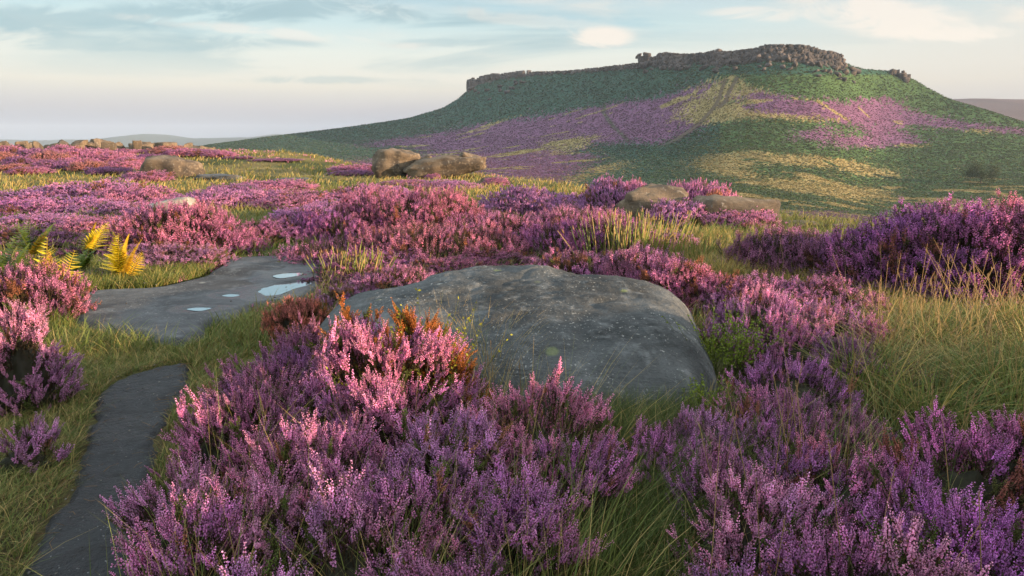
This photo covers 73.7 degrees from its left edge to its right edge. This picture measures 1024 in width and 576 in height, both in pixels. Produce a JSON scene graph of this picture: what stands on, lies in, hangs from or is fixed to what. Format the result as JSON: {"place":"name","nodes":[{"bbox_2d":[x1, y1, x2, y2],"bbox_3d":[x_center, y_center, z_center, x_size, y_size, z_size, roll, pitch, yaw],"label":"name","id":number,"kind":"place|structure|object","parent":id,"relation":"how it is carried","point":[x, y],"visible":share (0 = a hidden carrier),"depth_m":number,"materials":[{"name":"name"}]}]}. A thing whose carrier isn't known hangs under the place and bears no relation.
{"place":"outdoors","nodes":[
{"label":"outdoors","id":0,"kind":"place"},
{"bbox_2d":[22,363,188,575],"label":"path","id":1,"kind":"structure","parent":0,"point":[69,557],"depth_m":3.08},
{"bbox_2d":[0,134,283,146],"bbox_3d":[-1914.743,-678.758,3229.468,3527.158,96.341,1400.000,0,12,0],"label":"distant hills","id":2,"kind":"structure","parent":0,"point":[151,138],"depth_m":2985.17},
{"bbox_2d":[0,252,336,575],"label":"turf grass","id":3,"kind":"structure","parent":0,"point":[187,353],"depth_m":4.42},
{"bbox_2d":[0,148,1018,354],"bbox_3d":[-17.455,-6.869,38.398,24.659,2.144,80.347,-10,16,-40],"label":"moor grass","id":4,"kind":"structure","parent":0,"point":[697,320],"depth_m":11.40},
{"bbox_2d":[0,59,1023,575],"bbox_3d":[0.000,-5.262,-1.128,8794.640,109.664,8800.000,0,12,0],"label":"moor ground","id":5,"kind":"structure","parent":0,"point":[616,117],"depth_m":360.88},
{"bbox_2d":[0,406,74,475],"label":"heather bush","id":6,"kind":"object","parent":5,"relation":"on","point":[24,442],"visible":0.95,"depth_m":3.11,"materials":[{"name":"purple plant"}]},
{"bbox_2d":[0,297,87,418],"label":"heather bush","id":7,"kind":"object","parent":5,"relation":"on","point":[26,372],"visible":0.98,"depth_m":3.82,"materials":[{"name":"pink plant"}]},
{"bbox_2d":[0,211,92,229],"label":"heather bush","id":8,"kind":"object","parent":5,"relation":"on","point":[35,216],"visible":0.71,"depth_m":11.70,"materials":[{"name":"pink plant"}]},
{"bbox_2d":[0,252,101,327],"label":"heather bush","id":9,"kind":"object","parent":5,"relation":"on","point":[21,289],"visible":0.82,"depth_m":5.59,"materials":[{"name":"pink plant"}]},
{"bbox_2d":[3,194,126,215],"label":"heather bush","id":10,"kind":"object","parent":5,"relation":"on","point":[61,203],"visible":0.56,"depth_m":13.99,"materials":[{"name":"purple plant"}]},
{"bbox_2d":[28,176,150,199],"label":"heather bush","id":11,"kind":"object","parent":5,"relation":"on","point":[79,188],"visible":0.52,"depth_m":16.75,"materials":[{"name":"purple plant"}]},
{"bbox_2d":[47,214,133,232],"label":"heather bush","id":12,"kind":"object","parent":5,"relation":"on","point":[82,224],"visible":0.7,"depth_m":11.23,"materials":[{"name":"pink plant"}]},
{"bbox_2d":[63,198,151,216],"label":"heather bush","id":13,"kind":"object","parent":5,"relation":"on","point":[111,205],"visible":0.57,"depth_m":13.63,"materials":[{"name":"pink plant"}]},
{"bbox_2d":[100,232,143,280],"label":"fern","id":14,"kind":"object","parent":5,"relation":"on","point":[118,260],"visible":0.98,"depth_m":7.09,"materials":[{"name":"yellow plant"}]},
{"bbox_2d":[75,183,188,201],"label":"heather bush","id":15,"kind":"object","parent":5,"relation":"on","point":[135,193],"visible":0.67,"depth_m":15.59,"materials":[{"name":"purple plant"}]},
{"bbox_2d":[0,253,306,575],"bbox_3d":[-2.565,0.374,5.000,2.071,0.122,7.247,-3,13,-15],"label":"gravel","id":16,"kind":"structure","parent":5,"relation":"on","point":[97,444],"depth_m":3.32,"materials":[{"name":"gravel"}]},
{"bbox_2d":[139,155,204,177],"bbox_3d":[-13.757,-4.412,27.681,2.669,1.952,1.679,0,12,0],"label":"boulder","id":17,"kind":"object","parent":5,"relation":"on","point":[179,166],"visible":0.41,"depth_m":26.92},
{"bbox_2d":[96,449,248,574],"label":"heather bush","id":18,"kind":"object","parent":5,"relation":"on","point":[136,507],"visible":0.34,"depth_m":2.40,"materials":[{"name":"purple plant"}]},
{"bbox_2d":[110,239,240,272],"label":"heather bush","id":19,"kind":"object","parent":5,"relation":"on","point":[210,253],"visible":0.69,"depth_m":7.85,"materials":[{"name":"pink plant"}]},
{"bbox_2d":[101,196,262,252],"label":"heather bush","id":20,"kind":"object","parent":5,"relation":"on","point":[197,223],"visible":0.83,"depth_m":8.96,"materials":[{"name":"pink plant"}]},
{"bbox_2d":[109,468,275,575],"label":"heather bush","id":21,"kind":"object","parent":5,"relation":"on","point":[207,523],"visible":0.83,"depth_m":1.97,"materials":[{"name":"purple plant"}]},
{"bbox_2d":[75,254,321,345],"bbox_3d":[-3.040,0.044,6.838,2.310,0.205,3.982,0,12,0],"label":"rock slab","id":22,"kind":"object","parent":5,"relation":"on","point":[244,278],"visible":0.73,"depth_m":6.29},
{"bbox_2d":[175,186,254,208],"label":"heather bush","id":23,"kind":"object","parent":5,"relation":"on","point":[221,196],"visible":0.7,"depth_m":15.61,"materials":[{"name":"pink plant"}]},
{"bbox_2d":[146,382,306,493],"bbox_3d":[-1.158,0.711,2.857,0.683,0.667,0.591,0,12,0],"label":"heather bush","id":24,"kind":"object","parent":5,"relation":"on","point":[186,440],"visible":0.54,"depth_m":2.78,"materials":[{"name":"purple plant"}]},
{"bbox_2d":[190,536,311,575],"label":"heather bush","id":25,"kind":"object","parent":5,"relation":"on","point":[244,569],"visible":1,"depth_m":1.69,"materials":[{"name":"purple plant"}]},
{"bbox_2d":[183,354,325,474],"bbox_3d":[-1.102,0.657,3.066,0.628,0.673,0.626,0,12,0],"label":"heather bush","id":26,"kind":"object","parent":5,"relation":"on","point":[255,387],"visible":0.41,"depth_m":2.94,"materials":[{"name":"purple plant"}]},
{"bbox_2d":[200,465,342,575],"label":"heather bush","id":27,"kind":"object","parent":5,"relation":"on","point":[279,502],"visible":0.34,"depth_m":2.11,"materials":[{"name":"purple plant"}]},
{"bbox_2d":[229,213,320,244],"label":"heather bush","id":28,"kind":"object","parent":5,"relation":"on","point":[268,229],"visible":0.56,"depth_m":9.98,"materials":[{"name":"pink plant"}]},
{"bbox_2d":[197,337,354,425],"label":"heather bush","id":29,"kind":"object","parent":5,"relation":"on","point":[282,361],"visible":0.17,"depth_m":3.21,"materials":[{"name":"purple plant"}]},
{"bbox_2d":[244,188,340,210],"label":"heather bush","id":30,"kind":"object","parent":5,"relation":"on","point":[293,199],"visible":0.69,"depth_m":15.46,"materials":[{"name":"pink plant"}]},
{"bbox_2d":[260,293,331,341],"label":"heather bush","id":31,"kind":"object","parent":5,"relation":"on","point":[284,317],"visible":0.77,"depth_m":5.14,"materials":[{"name":"brown plant"}]},
{"bbox_2d":[267,311,327,384],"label":"heather bush","id":32,"kind":"object","parent":5,"relation":"on","point":[313,336],"visible":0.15,"depth_m":3.69,"materials":[{"name":"purple plant"}]},
{"bbox_2d":[225,407,404,564],"bbox_3d":[-0.675,0.765,2.454,0.755,0.717,0.650,0,12,0],"label":"heather bush","id":33,"kind":"object","parent":5,"relation":"on","point":[308,440],"visible":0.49,"depth_m":2.37,"materials":[{"name":"purple plant"}]},
{"bbox_2d":[275,200,394,242],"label":"heather bush","id":34,"kind":"object","parent":5,"relation":"on","point":[321,223],"visible":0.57,"depth_m":10.12,"materials":[{"name":"purple plant"}]},
{"bbox_2d":[260,453,418,575],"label":"heather bush","id":35,"kind":"object","parent":5,"relation":"on","point":[338,512],"visible":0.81,"depth_m":1.98,"materials":[{"name":"purple plant"}]},
{"bbox_2d":[272,224,406,261],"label":"heather bush","id":36,"kind":"object","parent":5,"relation":"on","point":[304,249],"visible":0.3,"depth_m":8.43,"materials":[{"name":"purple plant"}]},
{"bbox_2d":[304,241,398,275],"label":"rush tuft","id":37,"kind":"object","parent":5,"relation":"on","point":[343,254],"visible":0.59,"depth_m":7.39,"materials":[{"name":"green plant"}]},
{"bbox_2d":[313,247,427,280],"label":"heather bush","id":38,"kind":"object","parent":5,"relation":"on","point":[385,260],"visible":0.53,"depth_m":7.64,"materials":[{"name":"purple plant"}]},
{"bbox_2d":[312,364,456,473],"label":"heather bush","id":39,"kind":"object","parent":5,"relation":"on","point":[380,403],"visible":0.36,"depth_m":2.72,"materials":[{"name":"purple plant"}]},
{"bbox_2d":[282,309,489,480],"bbox_3d":[-0.596,0.527,3.139,1.004,0.890,0.918,0,12,0],"label":"heather bush","id":40,"kind":"object","parent":5,"relation":"on","point":[343,340],"visible":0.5,"depth_m":2.96,"materials":[{"name":"pink plant"}]},
{"bbox_2d":[343,260,441,290],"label":"heather bush","id":41,"kind":"object","parent":5,"relation":"on","point":[393,276],"visible":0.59,"depth_m":6.52,"materials":[{"name":"pink plant"}]},
{"bbox_2d":[372,148,420,177],"bbox_3d":[-4.845,-4.988,28.604,2.134,1.743,1.725,-4,13,-17],"label":"boulder","id":42,"kind":"object","parent":5,"relation":"on","point":[393,162],"visible":0.52,"depth_m":27.81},
{"bbox_2d":[353,297,460,402],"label":"heather bush","id":43,"kind":"object","parent":5,"relation":"on","point":[407,322],"visible":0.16,"depth_m":3.18,"materials":[{"name":"orange plant"}]},
{"bbox_2d":[329,452,487,575],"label":"heather bush","id":44,"kind":"object","parent":5,"relation":"on","point":[391,493],"visible":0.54,"depth_m":2.11,"materials":[{"name":"purple plant"}]},
{"bbox_2d":[333,178,486,231],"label":"heather bush","id":45,"kind":"object","parent":5,"relation":"on","point":[418,206],"visible":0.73,"depth_m":10.55,"materials":[{"name":"pink plant"}]},
{"bbox_2d":[333,209,530,269],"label":"heather bush","id":46,"kind":"object","parent":5,"relation":"on","point":[431,239],"visible":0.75,"depth_m":8.63,"materials":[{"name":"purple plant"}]},
{"bbox_2d":[341,400,542,548],"bbox_3d":[-0.278,0.758,2.521,0.819,0.694,0.701,0,12,0],"label":"heather bush","id":47,"kind":"object","parent":5,"relation":"on","point":[421,431],"visible":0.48,"depth_m":2.44,"materials":[{"name":"purple plant"}]},
{"bbox_2d":[355,514,532,575],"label":"heather bush","id":48,"kind":"object","parent":5,"relation":"on","point":[422,567],"visible":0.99,"depth_m":1.75,"materials":[{"name":"purple plant"}]},
{"bbox_2d":[403,155,486,178],"bbox_3d":[-2.792,-4.933,28.107,3.518,1.093,1.935,0,12,0],"label":"boulder","id":49,"kind":"object","parent":5,"relation":"on","point":[447,166],"visible":0.84,"depth_m":27.28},
{"bbox_2d":[411,254,498,281],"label":"heather bush","id":50,"kind":"object","parent":5,"relation":"on","point":[442,265],"visible":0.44,"depth_m":7.51,"materials":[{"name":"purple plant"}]},
{"bbox_2d":[420,339,495,456],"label":"heather bush","id":51,"kind":"object","parent":5,"relation":"on","point":[459,368],"visible":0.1,"depth_m":3.09,"materials":[{"name":"brown plant"}]},
{"bbox_2d":[442,206,553,236],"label":"heather bush","id":52,"kind":"object","parent":5,"relation":"on","point":[513,221],"visible":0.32,"depth_m":10.42,"materials":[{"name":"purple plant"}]},
{"bbox_2d":[460,248,543,267],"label":"heather bush","id":53,"kind":"object","parent":5,"relation":"on","point":[506,256],"visible":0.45,"depth_m":8.00,"materials":[{"name":"purple plant"}]},
{"bbox_2d":[415,448,613,575],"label":"heather bush","id":54,"kind":"object","parent":5,"relation":"on","point":[504,482],"visible":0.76,"depth_m":2.04,"materials":[{"name":"purple plant"}]},
{"bbox_2d":[319,264,718,420],"bbox_3d":[-0.040,0.267,4.812,3.024,0.647,2.786,0,12,0],"label":"boulder","id":55,"kind":"object","parent":5,"relation":"on","point":[602,313],"visible":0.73,"depth_m":4.12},
{"bbox_2d":[477,183,565,215],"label":"heather bush","id":56,"kind":"object","parent":5,"relation":"on","point":[512,197],"visible":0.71,"depth_m":13.54,"materials":[{"name":"purple plant"}]},
{"bbox_2d":[451,356,623,500],"bbox_3d":[0.118,0.648,2.828,0.788,0.778,0.696,0,12,0],"label":"heather bush","id":57,"kind":"object","parent":5,"relation":"on","point":[553,393],"visible":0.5,"depth_m":2.79,"materials":[{"name":"purple plant"}]},
{"bbox_2d":[523,246,621,274],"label":"heather bush","id":58,"kind":"object","parent":5,"relation":"on","point":[578,265],"visible":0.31,"depth_m":6.69,"materials":[{"name":"purple plant"}]},
{"bbox_2d":[526,199,628,229],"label":"heather bush","id":59,"kind":"object","parent":5,"relation":"on","point":[559,213],"visible":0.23,"depth_m":10.77,"materials":[{"name":"pink plant"}]},
{"bbox_2d":[523,426,641,540],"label":"heather bush","id":60,"kind":"object","parent":5,"relation":"on","point":[616,467],"visible":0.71,"depth_m":2.55,"materials":[{"name":"purple plant"}]},
{"bbox_2d":[514,208,669,260],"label":"heather bush","id":61,"kind":"object","parent":5,"relation":"on","point":[552,238],"visible":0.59,"depth_m":8.84,"materials":[{"name":"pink plant"}]},
{"bbox_2d":[200,59,1023,219],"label":"bracken","id":62,"kind":"object","parent":5,"relation":"on","point":[652,176],"visible":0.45,"depth_m":333.58,"materials":[{"name":"green plant"}]},
{"bbox_2d":[579,172,645,213],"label":"heather bush","id":63,"kind":"object","parent":5,"relation":"on","point":[603,191],"visible":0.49,"depth_m":13.56,"materials":[{"name":"purple plant"}]},
{"bbox_2d":[587,239,691,281],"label":"heather bush","id":64,"kind":"object","parent":5,"relation":"on","point":[628,261],"visible":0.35,"depth_m":6.57,"materials":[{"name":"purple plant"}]},
{"bbox_2d":[557,208,722,260],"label":"rush tuft","id":65,"kind":"object","parent":5,"relation":"on","point":[622,238],"visible":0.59,"depth_m":8.32,"materials":[{"name":"green plant"}]},
{"bbox_2d":[613,183,688,221],"bbox_3d":[2.636,-1.468,12.973,1.422,1.027,1.049,0,12,0],"label":"boulder","id":66,"kind":"object","parent":5,"relation":"on","point":[636,199],"visible":0.41,"depth_m":12.61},
{"bbox_2d":[607,412,707,489],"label":"heather bush","id":67,"kind":"object","parent":5,"relation":"on","point":[655,439],"visible":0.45,"depth_m":2.95,"materials":[{"name":"purple plant"}]},
{"bbox_2d":[314,76,1023,222],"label":"hill heather","id":68,"kind":"object","parent":5,"relation":"on","point":[548,167],"visible":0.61,"depth_m":377.61,"materials":[{"name":"purple plant"}]},
{"bbox_2d":[627,250,723,314],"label":"heather bush","id":69,"kind":"object","parent":5,"relation":"on","point":[661,275],"visible":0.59,"depth_m":6.02,"materials":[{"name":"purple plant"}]},
{"bbox_2d":[642,197,709,226],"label":"heather bush","id":70,"kind":"object","parent":5,"relation":"on","point":[682,207],"visible":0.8,"depth_m":12.05,"materials":[{"name":"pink plant"}]},
{"bbox_2d":[630,404,736,469],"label":"heather bush","id":71,"kind":"object","parent":5,"relation":"on","point":[688,431],"visible":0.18,"depth_m":3.11,"materials":[{"name":"purple plant"}]},
{"bbox_2d":[347,74,1023,221],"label":"hill grass","id":72,"kind":"structure","parent":5,"relation":"on","point":[815,190],"depth_m":259.92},
{"bbox_2d":[652,47,762,69],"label":"rock outcrop","id":73,"kind":"object","parent":5,"relation":"on","point":[712,57],"visible":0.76,"depth_m":435.49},
{"bbox_2d":[651,396,764,466],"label":"heather bush","id":74,"kind":"object","parent":5,"relation":"on","point":[721,429],"visible":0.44,"depth_m":3.17,"materials":[{"name":"purple plant"}]},
{"bbox_2d":[669,266,750,317],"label":"heather bush","id":75,"kind":"object","parent":5,"relation":"on","point":[721,280],"visible":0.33,"depth_m":5.86,"materials":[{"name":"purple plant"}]},
{"bbox_2d":[678,177,741,199],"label":"heather bush","id":76,"kind":"object","parent":5,"relation":"on","point":[694,188],"visible":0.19,"depth_m":12.94,"materials":[{"name":"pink plant"}]},
{"bbox_2d":[663,434,772,539],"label":"heather bush","id":77,"kind":"object","parent":5,"relation":"on","point":[713,463],"visible":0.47,"depth_m":2.60,"materials":[{"name":"purple plant"}]},
{"bbox_2d":[675,543,776,575],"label":"heather bush","id":78,"kind":"object","parent":5,"relation":"on","point":[751,566],"visible":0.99,"depth_m":1.86,"materials":[{"name":"purple plant"}]},
{"bbox_2d":[661,296,802,383],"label":"bilberry shrub","id":79,"kind":"object","parent":5,"relation":"on","point":[730,345],"visible":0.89,"depth_m":4.19,"materials":[{"name":"green plant"}]},
{"bbox_2d":[691,194,782,225],"bbox_3d":[4.082,-1.241,12.630,1.772,1.006,1.505,0,12,0],"label":"boulder","id":80,"kind":"object","parent":5,"relation":"on","point":[714,203],"visible":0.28,"depth_m":11.99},
{"bbox_2d":[694,208,787,229],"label":"heather bush","id":81,"kind":"object","parent":5,"relation":"on","point":[735,215],"visible":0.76,"depth_m":11.64,"materials":[{"name":"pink plant"}]},
{"bbox_2d":[666,460,843,575],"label":"heather bush","id":82,"kind":"object","parent":5,"relation":"on","point":[730,534],"visible":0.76,"depth_m":2.19,"materials":[{"name":"purple plant"}]},
{"bbox_2d":[690,267,821,321],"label":"heather bush","id":83,"kind":"object","parent":5,"relation":"on","point":[775,284],"visible":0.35,"depth_m":5.70,"materials":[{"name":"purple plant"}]},
{"bbox_2d":[698,281,834,348],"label":"heather bush","id":84,"kind":"object","parent":5,"relation":"on","point":[735,306],"visible":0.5,"depth_m":4.99,"materials":[{"name":"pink plant"}]},
{"bbox_2d":[700,369,843,481],"bbox_3d":[1.256,0.677,3.321,0.741,0.518,0.734,10,16,39],"label":"heather bush","id":85,"kind":"object","parent":5,"relation":"on","point":[745,405],"visible":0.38,"depth_m":3.26,"materials":[{"name":"purple plant"}]},
{"bbox_2d":[715,212,851,281],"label":"heather bush","id":86,"kind":"object","parent":5,"relation":"on","point":[790,240],"visible":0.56,"depth_m":7.41,"materials":[{"name":"purple plant"}]},
{"bbox_2d":[723,305,857,382],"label":"heather bush","id":87,"kind":"object","parent":5,"relation":"on","point":[794,329],"visible":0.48,"depth_m":4.28,"materials":[{"name":"purple plant"}]},
{"bbox_2d":[719,346,863,421],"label":"heather bush","id":88,"kind":"object","parent":5,"relation":"on","point":[811,384],"visible":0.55,"depth_m":3.78,"materials":[{"name":"purple plant"}]},
{"bbox_2d":[724,415,860,516],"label":"heather bush","id":89,"kind":"object","parent":5,"relation":"on","point":[794,468],"visible":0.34,"depth_m":2.67,"materials":[{"name":"purple plant"}]},
{"bbox_2d":[759,44,847,68],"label":"rock outcrop","id":90,"kind":"object","parent":5,"relation":"on","point":[827,58],"visible":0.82,"depth_m":404.53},
{"bbox_2d":[755,289,871,346],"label":"heather bush","id":91,"kind":"object","parent":5,"relation":"on","point":[817,309],"visible":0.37,"depth_m":4.81,"materials":[{"name":"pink plant"}]},
{"bbox_2d":[783,230,855,282],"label":"heather bush","id":92,"kind":"object","parent":5,"relation":"on","point":[810,262],"visible":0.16,"depth_m":6.99,"materials":[{"name":"purple plant"}]},
{"bbox_2d":[760,392,898,474],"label":"heather bush","id":93,"kind":"object","parent":5,"relation":"on","point":[861,420],"visible":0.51,"depth_m":3.14,"materials":[{"name":"purple plant"}]},
{"bbox_2d":[748,415,916,555],"bbox_3d":[1.196,0.815,2.526,0.747,0.565,0.729,0,12,0],"label":"heather bush","id":94,"kind":"object","parent":5,"relation":"on","point":[856,488],"visible":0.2,"depth_m":2.46,"materials":[{"name":"purple plant"}]},
{"bbox_2d":[767,269,897,321],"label":"heather bush","id":95,"kind":"object","parent":5,"relation":"on","point":[832,286],"visible":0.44,"depth_m":5.61,"materials":[{"name":"pink plant"}]},
{"bbox_2d":[753,506,918,575],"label":"heather bush","id":96,"kind":"object","parent":5,"relation":"on","point":[816,560],"visible":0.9,"depth_m":1.98,"materials":[{"name":"purple plant"}]},
{"bbox_2d":[782,325,896,392],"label":"heather bush","id":97,"kind":"object","parent":5,"relation":"on","point":[825,342],"visible":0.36,"depth_m":4.12,"materials":[{"name":"purple plant"}]},
{"bbox_2d":[813,212,969,299],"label":"heather bush","id":98,"kind":"object","parent":5,"relation":"on","point":[858,261],"visible":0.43,"depth_m":6.36,"materials":[{"name":"purple plant"}]},
{"bbox_2d":[802,501,992,575],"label":"heather bush","id":99,"kind":"object","parent":5,"relation":"on","point":[932,563],"visible":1,"depth_m":1.73,"materials":[{"name":"purple plant"}]},
{"bbox_2d":[817,456,1006,574],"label":"heather bush","id":100,"kind":"object","parent":5,"relation":"on","point":[873,511],"visible":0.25,"depth_m":2.20,"materials":[{"name":"purple plant"}]},
{"bbox_2d":[842,191,1023,311],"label":"heather bush","id":101,"kind":"object","parent":5,"relation":"on","point":[952,226],"visible":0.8,"depth_m":5.96,"materials":[{"name":"purple plant"}]},
{"bbox_2d":[846,396,1023,547],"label":"heather bush","id":102,"kind":"object","parent":5,"relation":"on","point":[999,491],"visible":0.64,"depth_m":2.47,"materials":[{"name":"purple plant"}]},
{"bbox_2d":[864,486,1023,575],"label":"heather bush","id":103,"kind":"object","parent":5,"relation":"on","point":[1004,556],"visible":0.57,"depth_m":1.94,"materials":[{"name":"purple plant"}]},
{"bbox_2d":[962,404,1023,499],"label":"heather bush","id":104,"kind":"object","parent":5,"relation":"on","point":[1014,428],"visible":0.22,"depth_m":2.62,"materials":[{"name":"purple plant"}]},
{"bbox_2d":[968,188,1023,306],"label":"heather bush","id":105,"kind":"object","parent":5,"relation":"on","point":[1019,238],"visible":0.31,"depth_m":5.94,"materials":[{"name":"purple plant"}]},
{"bbox_2d":[0,0,1023,139],"label":"sky","id":106,"kind":"structure","parent":0,"point":[70,69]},
{"bbox_2d":[5,292,1023,575],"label":"foreground grass","id":107,"kind":"structure","parent":0,"point":[631,530],"depth_m":2.44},
{"bbox_2d":[669,222,1023,445],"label":"tall grass","id":108,"kind":"structure","parent":0,"point":[936,341],"depth_m":4.07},
{"bbox_2d":[953,98,1023,120],"bbox_3d":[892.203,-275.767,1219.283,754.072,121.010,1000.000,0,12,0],"label":"moor","id":109,"kind":"structure","parent":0,"point":[1013,108],"depth_m":1050.06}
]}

